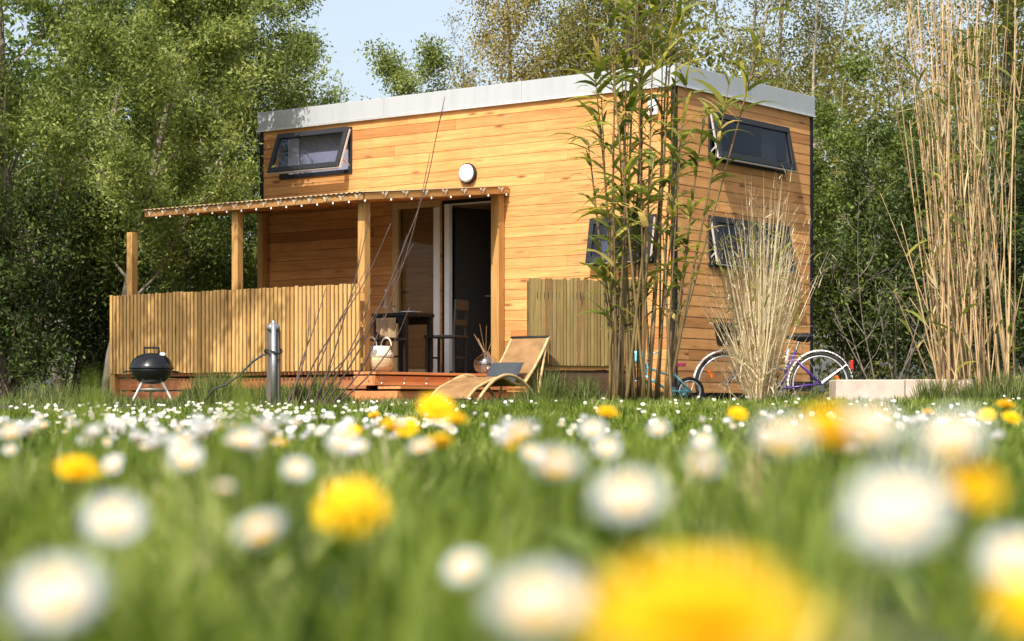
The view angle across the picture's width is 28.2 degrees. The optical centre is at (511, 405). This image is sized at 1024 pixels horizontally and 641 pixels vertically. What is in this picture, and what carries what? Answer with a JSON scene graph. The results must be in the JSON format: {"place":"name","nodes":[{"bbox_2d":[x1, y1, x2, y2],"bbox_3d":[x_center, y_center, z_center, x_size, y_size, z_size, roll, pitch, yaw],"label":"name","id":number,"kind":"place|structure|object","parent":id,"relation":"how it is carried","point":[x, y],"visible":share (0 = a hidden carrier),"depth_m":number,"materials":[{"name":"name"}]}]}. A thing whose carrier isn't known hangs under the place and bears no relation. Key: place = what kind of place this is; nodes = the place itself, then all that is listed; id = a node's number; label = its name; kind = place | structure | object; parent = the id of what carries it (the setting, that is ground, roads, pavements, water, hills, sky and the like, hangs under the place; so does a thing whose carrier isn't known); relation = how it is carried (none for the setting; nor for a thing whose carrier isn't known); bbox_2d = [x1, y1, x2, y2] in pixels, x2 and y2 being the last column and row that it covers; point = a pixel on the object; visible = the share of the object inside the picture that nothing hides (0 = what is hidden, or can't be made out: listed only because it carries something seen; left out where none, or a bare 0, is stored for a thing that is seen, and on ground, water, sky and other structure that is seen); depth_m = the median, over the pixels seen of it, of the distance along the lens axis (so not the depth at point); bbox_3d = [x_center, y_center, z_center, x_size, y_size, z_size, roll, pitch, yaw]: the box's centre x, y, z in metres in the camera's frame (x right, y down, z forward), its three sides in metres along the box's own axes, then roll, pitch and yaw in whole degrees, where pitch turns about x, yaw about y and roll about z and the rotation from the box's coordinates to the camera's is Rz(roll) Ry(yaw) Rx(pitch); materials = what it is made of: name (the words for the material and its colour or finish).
{"place":"outdoors","nodes":[
{"label":"outdoors","id":0,"kind":"place"},
{"bbox_2d":[0,393,1023,640],"bbox_3d":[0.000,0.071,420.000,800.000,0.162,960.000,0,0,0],"label":"ground","id":1,"kind":"structure","parent":0,"point":[924,602],"depth_m":1.40,"materials":[{"name":"green plant"}]},
{"bbox_2d":[0,423,22,525],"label":"daisy","id":2,"kind":"object","parent":1,"relation":"on","point":[11,431],"visible":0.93,"depth_m":1.70,"materials":[{"name":"white plant"}]},
{"bbox_2d":[21,421,35,484],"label":"daisy","id":3,"kind":"object","parent":1,"relation":"on","point":[29,428],"visible":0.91,"depth_m":2.02,"materials":[{"name":"white plant"}]},
{"bbox_2d":[0,171,103,398],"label":"leafy bush","id":4,"kind":"object","parent":1,"relation":"on","point":[30,370],"visible":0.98,"depth_m":25.15,"materials":[{"name":"green plant"}]},
{"bbox_2d":[10,562,101,640],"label":"daisy","id":5,"kind":"object","parent":1,"relation":"on","point":[47,595],"visible":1,"depth_m":0.52,"materials":[{"name":"white plant"}]},
{"bbox_2d":[52,457,103,546],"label":"dandelion","id":6,"kind":"object","parent":1,"relation":"on","point":[77,470],"visible":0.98,"depth_m":1.65,"materials":[{"name":"yellow plant"}]},
{"bbox_2d":[0,0,178,398],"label":"willow tree","id":7,"kind":"object","parent":1,"relation":"on","point":[9,104],"visible":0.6,"depth_m":25.56,"materials":[{"name":"green plant"}]},
{"bbox_2d":[5,182,173,395],"bbox_3d":[-5.597,-1.471,26.612,2.423,3.035,2.354,0,0,0],"label":"leafy bush","id":8,"kind":"object","parent":1,"relation":"on","point":[91,345],"visible":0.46,"depth_m":26.37,"materials":[{"name":"green plant"}]},
{"bbox_2d":[0,0,198,396],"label":"willow tree","id":9,"kind":"object","parent":1,"relation":"on","point":[110,12],"visible":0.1,"depth_m":31.74,"materials":[{"name":"green plant"}]},
{"bbox_2d":[103,459,120,502],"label":"daisy","id":10,"kind":"object","parent":1,"relation":"on","point":[112,466],"visible":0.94,"depth_m":1.71,"materials":[{"name":"white plant"}]},
{"bbox_2d":[84,497,144,640],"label":"daisy","id":11,"kind":"object","parent":1,"relation":"on","point":[120,518],"visible":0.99,"depth_m":0.78,"materials":[{"name":"white plant"}]},
{"bbox_2d":[1,4,254,398],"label":"distant wood","id":12,"kind":"object","parent":1,"relation":"on","point":[7,32],"visible":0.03,"depth_m":46.81,"materials":[{"name":"green plant"}]},
{"bbox_2d":[6,0,269,391],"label":"willow tree","id":13,"kind":"object","parent":1,"relation":"on","point":[43,11],"visible":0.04,"depth_m":32.92,"materials":[{"name":"green plant"}]},
{"bbox_2d":[9,0,274,392],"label":"willow tree","id":14,"kind":"object","parent":1,"relation":"on","point":[209,41],"visible":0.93,"depth_m":25.13,"materials":[{"name":"green plant"}]},
{"bbox_2d":[124,347,178,400],"bbox_3d":[-3.731,-0.308,21.219,0.467,0.608,0.528,0,0,42],"label":"kettle barbecue","id":15,"kind":"object","parent":1,"relation":"on","point":[151,368],"visible":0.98,"depth_m":21.06,"materials":[{"name":"black metal"}]},
{"bbox_2d":[147,436,161,506],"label":"daisy","id":16,"kind":"object","parent":1,"relation":"on","point":[154,443],"visible":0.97,"depth_m":2.18,"materials":[{"name":"white plant"}]},
{"bbox_2d":[107,141,259,378],"bbox_3d":[-4.350,-1.975,28.874,2.592,4.048,2.960,0,0,-21],"label":"leafy bush","id":17,"kind":"object","parent":1,"relation":"on","point":[220,237],"visible":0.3,"depth_m":28.63,"materials":[{"name":"green plant"}]},
{"bbox_2d":[171,435,195,529],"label":"daisy","id":18,"kind":"object","parent":1,"relation":"on","point":[182,441],"visible":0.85,"depth_m":1.84,"materials":[{"name":"white plant"}]},
{"bbox_2d":[169,446,202,570],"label":"daisy","id":19,"kind":"object","parent":1,"relation":"on","point":[187,458],"visible":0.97,"depth_m":1.30,"materials":[{"name":"white plant"}]},
{"bbox_2d":[59,0,343,291],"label":"willow tree","id":20,"kind":"object","parent":1,"relation":"on","point":[282,74],"visible":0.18,"depth_m":29.80,"materials":[{"name":"green plant"}]},
{"bbox_2d":[193,420,210,520],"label":"daisy","id":21,"kind":"object","parent":1,"relation":"on","point":[203,428],"visible":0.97,"depth_m":1.79,"materials":[{"name":"white plant"}]},
{"bbox_2d":[161,161,257,372],"bbox_3d":[-3.884,-1.958,30.552,2.934,4.010,3.137,0,0,0],"label":"leafy bush","id":22,"kind":"object","parent":1,"relation":"on","point":[254,191],"visible":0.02,"depth_m":30.35,"materials":[{"name":"green plant"}]},
{"bbox_2d":[230,429,257,552],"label":"daisy","id":23,"kind":"object","parent":1,"relation":"on","point":[243,439],"visible":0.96,"depth_m":1.60,"materials":[{"name":"white plant"}]},
{"bbox_2d":[234,512,282,640],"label":"daisy","id":24,"kind":"object","parent":1,"relation":"on","point":[259,528],"visible":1,"depth_m":0.86,"materials":[{"name":"white plant"}]},
{"bbox_2d":[172,0,355,246],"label":"willow tree","id":25,"kind":"object","parent":1,"relation":"on","point":[299,4],"visible":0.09,"depth_m":33.54,"materials":[{"name":"green plant"}]},
{"bbox_2d":[256,416,276,515],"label":"daisy","id":26,"kind":"object","parent":1,"relation":"on","point":[265,426],"visible":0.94,"depth_m":1.77,"materials":[{"name":"white plant"}]},
{"bbox_2d":[267,320,280,404],"bbox_3d":[-2.291,-0.416,19.579,0.132,0.812,0.161,0,0,0],"label":"metal capped post","id":27,"kind":"object","parent":1,"relation":"on","point":[273,363],"visible":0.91,"depth_m":19.55,"materials":[{"name":"metal"}]},
{"bbox_2d":[206,348,282,400],"bbox_3d":[-2.591,-0.281,19.586,0.779,0.536,0.229,0,0,0],"label":"black cable","id":28,"kind":"object","parent":27,"relation":"attached to","point":[245,368],"visible":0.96,"depth_m":19.56,"materials":[{"name":"black rubber"}]},
{"bbox_2d":[282,457,311,584],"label":"daisy","id":29,"kind":"object","parent":1,"relation":"on","point":[298,468],"visible":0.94,"depth_m":1.40,"materials":[{"name":"white plant"}]},
{"bbox_2d":[110,186,526,403],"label":"terrace","id":30,"kind":"structure","parent":1,"relation":"on","point":[187,333],"depth_m":23.43,"materials":[{"name":"wood"}]},
{"bbox_2d":[370,336,393,371],"bbox_3d":[-1.490,-0.572,22.659,0.360,0.395,0.360,0,0,17],"label":"woven basket","id":31,"kind":"object","parent":30,"relation":"on","point":[377,354],"visible":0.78,"depth_m":22.52,"materials":[{"name":"beige wicker"}]},
{"bbox_2d":[370,337,406,371],"bbox_3d":[-1.473,-0.572,23.277,0.400,0.400,0.405,0,0,37],"label":"stool","id":32,"kind":"object","parent":30,"relation":"on","point":[403,340],"visible":0.45,"depth_m":23.29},
{"bbox_2d":[372,313,433,372],"bbox_3d":[-1.270,-0.722,23.810,0.520,0.700,0.520,0,0,37],"label":"bistro table","id":33,"kind":"object","parent":30,"relation":"on","point":[418,319],"visible":0.65,"depth_m":23.82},
{"bbox_2d":[376,318,395,343],"bbox_3d":[-1.460,-0.867,23.609,0.305,0.300,0.058,0,0,37],"label":"tan throw","id":34,"kind":"object","parent":33,"relation":"hanging from","point":[388,328],"visible":0.84,"depth_m":23.59,"materials":[{"name":"fabric"}]},
{"bbox_2d":[424,299,468,372],"bbox_3d":[-0.764,-0.802,23.868,0.417,0.861,0.400,0,0,22],"label":"wooden chair","id":35,"kind":"object","parent":30,"relation":"on","point":[462,305],"visible":0.94,"depth_m":23.77,"materials":[{"name":"black wood"}]},
{"bbox_2d":[327,431,357,594],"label":"daisy","id":36,"kind":"object","parent":1,"relation":"on","point":[337,440],"visible":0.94,"depth_m":1.50,"materials":[{"name":"white plant"}]},
{"bbox_2d":[314,477,389,585],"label":"dandelion","id":37,"kind":"object","parent":1,"relation":"on","point":[341,496],"visible":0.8,"depth_m":1.11,"materials":[{"name":"yellow plant"}]},
{"bbox_2d":[285,97,444,405],"bbox_3d":[-1.317,-1.390,19.020,1.615,2.861,0.416,0,0,20],"label":"whip shrub","id":38,"kind":"object","parent":1,"relation":"on","point":[342,362],"visible":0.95,"depth_m":18.98,"materials":[{"name":"brown plant"}]},
{"bbox_2d":[378,418,406,481],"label":"dandelion","id":39,"kind":"object","parent":1,"relation":"on","point":[390,425],"visible":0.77,"depth_m":2.70,"materials":[{"name":"yellow plant"}]},
{"bbox_2d":[346,32,463,101],"bbox_3d":[-2.111,-3.190,34.722,3.512,6.462,2.614,0,0,-33],"label":"willow tree","id":40,"kind":"object","parent":1,"relation":"on","point":[406,83],"visible":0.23,"depth_m":34.60,"materials":[{"name":"green plant"}]},
{"bbox_2d":[395,418,418,485],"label":"dandelion","id":41,"kind":"object","parent":1,"relation":"on","point":[411,425],"visible":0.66,"depth_m":2.79,"materials":[{"name":"yellow plant"}]},
{"bbox_2d":[409,439,430,501],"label":"daisy","id":42,"kind":"object","parent":1,"relation":"on","point":[423,446],"visible":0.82,"depth_m":1.72,"materials":[{"name":"white plant"}]},
{"bbox_2d":[417,393,456,504],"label":"dandelion","id":43,"kind":"object","parent":1,"relation":"on","point":[437,406],"visible":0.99,"depth_m":2.15,"materials":[{"name":"yellow plant"}]},
{"bbox_2d":[425,434,456,509],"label":"dandelion","id":44,"kind":"object","parent":1,"relation":"on","point":[443,440],"visible":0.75,"depth_m":2.20,"materials":[{"name":"yellow plant"}]},
{"bbox_2d":[446,413,467,495],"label":"dandelion","id":45,"kind":"object","parent":1,"relation":"on","point":[457,418],"visible":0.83,"depth_m":2.50,"materials":[{"name":"yellow plant"}]},
{"bbox_2d":[434,12,487,88],"bbox_3d":[-0.784,-3.757,38.927,2.312,7.610,2.032,0,0,21],"label":"poplar tree","id":46,"kind":"object","parent":1,"relation":"on","point":[460,59],"visible":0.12,"depth_m":38.63,"materials":[{"name":"green plant"}]},
{"bbox_2d":[445,551,484,640],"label":"daisy","id":47,"kind":"object","parent":1,"relation":"on","point":[468,565],"visible":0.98,"depth_m":0.92,"materials":[{"name":"white plant"}]},
{"bbox_2d":[46,362,907,585],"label":"tall grass","id":48,"kind":"structure","parent":1,"relation":"on","point":[544,482],"depth_m":1.84,"materials":[{"name":"green plant"}]},
{"bbox_2d":[431,335,549,401],"bbox_3d":[-0.218,-0.366,20.895,0.566,0.733,1.391,0,0,37],"label":"rattan lounger","id":49,"kind":"object","parent":1,"relation":"on","point":[526,349],"visible":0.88,"depth_m":21.05,"materials":[{"name":"wicker"}]},
{"bbox_2d":[486,362,524,381],"bbox_3d":[-0.085,-0.345,21.021,0.420,0.205,0.181,0,0,37],"label":"cushion","id":50,"kind":"object","parent":49,"relation":"on","point":[498,369],"visible":0.82,"depth_m":20.97,"materials":[{"name":"grey fabric"}]},
{"bbox_2d":[497,433,510,532],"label":"daisy","id":51,"kind":"object","parent":1,"relation":"on","point":[503,440],"visible":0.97,"depth_m":1.72,"materials":[{"name":"white plant"}]},
{"bbox_2d":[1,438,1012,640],"bbox_3d":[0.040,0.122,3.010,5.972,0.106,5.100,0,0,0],"label":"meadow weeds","id":52,"kind":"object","parent":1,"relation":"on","point":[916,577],"visible":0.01,"depth_m":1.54,"materials":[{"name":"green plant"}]},
{"bbox_2d":[0,395,1020,436],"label":"distant daisies","id":53,"kind":"object","parent":1,"relation":"on","point":[288,428],"visible":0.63,"depth_m":9.37,"materials":[{"name":"white plant"}]},
{"bbox_2d":[0,394,1021,410],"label":"lawn grass","id":54,"kind":"structure","parent":1,"relation":"on","point":[111,403],"depth_m":19.45,"materials":[{"name":"green plant"}]},
{"bbox_2d":[0,355,1023,404],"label":"tall grass","id":55,"kind":"structure","parent":1,"relation":"on","point":[967,391],"depth_m":20.10,"materials":[{"name":"green plant"}]},
{"bbox_2d":[506,422,535,574],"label":"daisy","id":56,"kind":"object","parent":1,"relation":"on","point":[523,430],"visible":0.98,"depth_m":1.35,"materials":[{"name":"white plant"}]},
{"bbox_2d":[519,445,543,562],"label":"daisy","id":57,"kind":"object","parent":1,"relation":"on","point":[531,454],"visible":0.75,"depth_m":1.67,"materials":[{"name":"white plant"}]},
{"bbox_2d":[256,63,815,399],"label":"tiny house","id":58,"kind":"structure","parent":1,"relation":"on","point":[494,135],"depth_m":24.84,"materials":[{"name":"brown wood"}]},
{"bbox_2d":[267,126,352,179],"bbox_3d":[-2.567,-3.236,26.124,1.259,0.590,0.382,0,0,37],"label":"window","id":59,"kind":"structure","parent":58,"relation":"in","point":[321,152],"depth_m":26.21,"materials":[{"name":"glass"}]},
{"bbox_2d":[392,200,441,372],"bbox_3d":[-1.154,-1.446,25.198,0.765,2.141,0.121,0,0,37],"label":"glazed door","id":60,"kind":"structure","parent":58,"relation":"in","point":[421,270],"depth_m":25.25,"materials":[{"name":"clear glass"}]},
{"bbox_2d":[454,207,490,370],"bbox_3d":[-0.457,-1.414,25.176,0.620,2.059,0.081,0,0,-45],"label":"door","id":61,"kind":"structure","parent":58,"relation":"in","point":[472,227],"depth_m":25.16,"materials":[{"name":"glass"}]},
{"bbox_2d":[585,214,656,265],"bbox_3d":[1.266,-1.889,23.283,0.897,0.555,0.275,0,0,37],"label":"window","id":62,"kind":"structure","parent":58,"relation":"in","point":[592,230],"depth_m":23.43,"materials":[{"name":"glass"}]},
{"bbox_2d":[707,215,795,273],"bbox_3d":[2.811,-1.895,24.130,0.275,0.590,1.774,0,0,37],"label":"window","id":63,"kind":"structure","parent":58,"relation":"in","point":[716,219],"depth_m":23.89,"materials":[{"name":"metal"}]},
{"bbox_2d":[707,111,796,173],"bbox_3d":[2.815,-3.105,24.127,0.284,0.569,1.774,0,0,37],"label":"window","id":64,"kind":"structure","parent":58,"relation":"in","point":[774,138],"depth_m":24.43,"materials":[{"name":"metal"}]},
{"bbox_2d":[487,568,584,640],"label":"daisy","id":65,"kind":"object","parent":1,"relation":"on","point":[537,604],"visible":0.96,"depth_m":0.46,"materials":[{"name":"white plant"}]},
{"bbox_2d":[533,449,581,572],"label":"daisy","id":66,"kind":"object","parent":1,"relation":"on","point":[555,464],"visible":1,"depth_m":0.88,"materials":[{"name":"white plant"}]},
{"bbox_2d":[438,0,702,89],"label":"poplar tree","id":67,"kind":"object","parent":1,"relation":"on","point":[509,36],"visible":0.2,"depth_m":36.53,"materials":[{"name":"green plant"}]},
{"bbox_2d":[527,277,637,397],"bbox_3d":[0.757,-0.636,21.688,1.205,1.453,0.180,0,0,-16],"label":"slat screen","id":68,"kind":"object","parent":1,"relation":"on","point":[558,305],"visible":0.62,"depth_m":21.58,"materials":[{"name":"brown wood"}]},
{"bbox_2d":[579,419,605,561],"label":"daisy","id":69,"kind":"object","parent":1,"relation":"on","point":[591,429],"visible":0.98,"depth_m":1.70,"materials":[{"name":"white plant"}]},
{"bbox_2d":[589,437,620,593],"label":"daisy","id":70,"kind":"object","parent":1,"relation":"on","point":[607,447],"visible":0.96,"depth_m":1.50,"materials":[{"name":"white plant"}]},
{"bbox_2d":[595,406,618,438],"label":"dandelion","id":71,"kind":"object","parent":1,"relation":"on","point":[607,412],"visible":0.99,"depth_m":3.30,"materials":[{"name":"yellow plant"}]},
{"bbox_2d":[494,0,723,79],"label":"poplar tree","id":72,"kind":"object","parent":1,"relation":"on","point":[563,34],"visible":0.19,"depth_m":35.47,"materials":[{"name":"green plant"}]},
{"bbox_2d":[593,471,663,584],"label":"daisy","id":73,"kind":"object","parent":1,"relation":"on","point":[621,495],"visible":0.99,"depth_m":0.66,"materials":[{"name":"white plant"}]},
{"bbox_2d":[648,421,668,515],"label":"daisy","id":74,"kind":"object","parent":1,"relation":"on","point":[658,428],"visible":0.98,"depth_m":1.83,"materials":[{"name":"white plant"}]},
{"bbox_2d":[625,351,703,399],"bbox_3d":[1.595,-0.285,21.488,0.820,0.580,0.370,0,0,13],"label":"child bicycle","id":75,"kind":"object","parent":1,"relation":"on","point":[684,389],"visible":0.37,"depth_m":21.53,"materials":[{"name":"metal"}]},
{"bbox_2d":[550,0,799,401],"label":"bamboo clump","id":76,"kind":"object","parent":1,"relation":"on","point":[617,328],"visible":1,"depth_m":19.27,"materials":[{"name":"green plant"}]},
{"bbox_2d":[565,561,837,640],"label":"dandelion","id":77,"kind":"object","parent":1,"relation":"on","point":[695,601],"visible":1,"depth_m":0.38,"materials":[{"name":"yellow plant"}]},
{"bbox_2d":[685,450,720,561],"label":"daisy","id":78,"kind":"object","parent":1,"relation":"on","point":[702,462],"visible":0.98,"depth_m":0.90,"materials":[{"name":"white plant"}]},
{"bbox_2d":[692,433,713,553],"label":"daisy","id":79,"kind":"object","parent":1,"relation":"on","point":[701,440],"visible":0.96,"depth_m":1.89,"materials":[{"name":"white plant"}]},
{"bbox_2d":[727,407,748,455],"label":"dandelion","id":80,"kind":"object","parent":1,"relation":"on","point":[737,413],"visible":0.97,"depth_m":3.40,"materials":[{"name":"yellow plant"}]},
{"bbox_2d":[737,388,777,521],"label":"dried stems","id":81,"kind":"object","parent":1,"relation":"on","point":[756,481],"visible":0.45,"depth_m":1.90,"materials":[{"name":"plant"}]},
{"bbox_2d":[691,165,836,401],"bbox_3d":[2.404,-1.139,19.961,1.375,2.400,1.316,0,0,30],"label":"dry grass clump","id":82,"kind":"object","parent":1,"relation":"on","point":[760,349],"visible":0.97,"depth_m":19.84,"materials":[{"name":"beige plant"}]},
{"bbox_2d":[693,322,852,397],"bbox_3d":[2.850,-0.431,22.250,1.782,1.073,0.615,0,0,-5],"label":"city bicycle","id":83,"kind":"object","parent":1,"relation":"on","point":[802,337],"visible":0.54,"depth_m":22.25,"materials":[{"name":"metal"}]},
{"bbox_2d":[753,419,811,637],"bbox_3d":[0.095,0.083,0.732,0.022,0.159,0.020,2,-5,1],"label":"daisy","id":84,"kind":"object","parent":1,"relation":"on","point":[780,435],"visible":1,"depth_m":0.74,"materials":[{"name":"white plant"}]},
{"bbox_2d":[553,0,1023,401],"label":"distant wood","id":85,"kind":"object","parent":1,"relation":"on","point":[711,65],"visible":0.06,"depth_m":47.06,"materials":[{"name":"green plant"}]},
{"bbox_2d":[683,0,914,325],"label":"poplar tree","id":86,"kind":"object","parent":1,"relation":"on","point":[780,16],"visible":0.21,"depth_m":33.72,"materials":[{"name":"green plant"}]},
{"bbox_2d":[794,408,878,640],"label":"dandelion","id":87,"kind":"object","parent":1,"relation":"on","point":[832,427],"visible":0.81,"depth_m":0.86,"materials":[{"name":"yellow plant"}]},
{"bbox_2d":[784,42,933,380],"bbox_3d":[4.583,-2.521,28.373,3.338,5.134,3.018,0,0,0],"label":"hedge bush","id":88,"kind":"object","parent":1,"relation":"on","point":[823,120],"visible":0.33,"depth_m":28.21,"materials":[{"name":"green plant"}]},
{"bbox_2d":[719,0,1023,379],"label":"poplar tree","id":89,"kind":"object","parent":1,"relation":"on","point":[891,58],"visible":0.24,"depth_m":31.62,"materials":[{"name":"green plant"}]},
{"bbox_2d":[845,404,901,634],"bbox_3d":[0.128,0.072,0.716,0.021,0.146,0.016,1,-4,-20],"label":"daisy","id":90,"kind":"object","parent":1,"relation":"on","point":[871,424],"visible":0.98,"depth_m":0.72,"materials":[{"name":"white plant"}]},
{"bbox_2d":[847,469,949,640],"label":"daisy","id":91,"kind":"object","parent":1,"relation":"on","point":[898,513],"visible":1,"depth_m":0.47,"materials":[{"name":"white plant"}]},
{"bbox_2d":[829,379,972,401],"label":"stone kerb","id":92,"kind":"structure","parent":1,"relation":"on","point":[871,388],"depth_m":19.30,"materials":[{"name":"beige stone"}]},
{"bbox_2d":[813,176,1022,379],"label":"twiggy bush","id":93,"kind":"object","parent":1,"relation":"on","point":[832,308],"visible":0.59,"depth_m":26.21,"materials":[{"name":"green plant"}]},
{"bbox_2d":[813,106,1023,379],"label":"hedge bush","id":94,"kind":"object","parent":1,"relation":"on","point":[898,217],"visible":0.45,"depth_m":27.25,"materials":[{"name":"green plant"}]},
{"bbox_2d":[825,0,1023,384],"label":"poplar tree","id":95,"kind":"object","parent":1,"relation":"on","point":[1002,10],"visible":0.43,"depth_m":28.64,"materials":[{"name":"green plant"}]},
{"bbox_2d":[870,0,1023,391],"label":"reed clump","id":96,"kind":"object","parent":1,"relation":"on","point":[947,331],"visible":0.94,"depth_m":19.50,"materials":[{"name":"plant"}]},
{"bbox_2d":[915,413,987,640],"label":"daisy","id":97,"kind":"object","parent":1,"relation":"on","point":[951,436],"visible":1,"depth_m":0.66,"materials":[{"name":"white plant"}]},
{"bbox_2d":[892,105,1023,376],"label":"hedge bush","id":98,"kind":"object","parent":1,"relation":"on","point":[1019,141],"visible":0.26,"depth_m":27.31,"materials":[{"name":"green plant"}]},
{"bbox_2d":[906,108,1023,388],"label":"hedge bush","id":99,"kind":"object","parent":1,"relation":"on","point":[955,135],"visible":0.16,"depth_m":27.46,"materials":[{"name":"green plant"}]},
{"bbox_2d":[942,461,1002,640],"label":"dandelion","id":100,"kind":"object","parent":1,"relation":"on","point":[970,483],"visible":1,"depth_m":0.66,"materials":[{"name":"yellow plant"}]},
{"bbox_2d":[981,531,1023,640],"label":"daisy","id":101,"kind":"object","parent":1,"relation":"on","point":[1003,554],"visible":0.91,"depth_m":0.60,"materials":[{"name":"white plant"}]},
{"bbox_2d":[991,574,1023,630],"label":"dandelion","id":102,"kind":"object","parent":1,"relation":"on","point":[1010,599],"visible":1,"depth_m":0.50,"materials":[{"name":"yellow plant"}]},
{"bbox_2d":[2,0,1023,399],"label":"sky","id":103,"kind":"structure","parent":0,"point":[346,23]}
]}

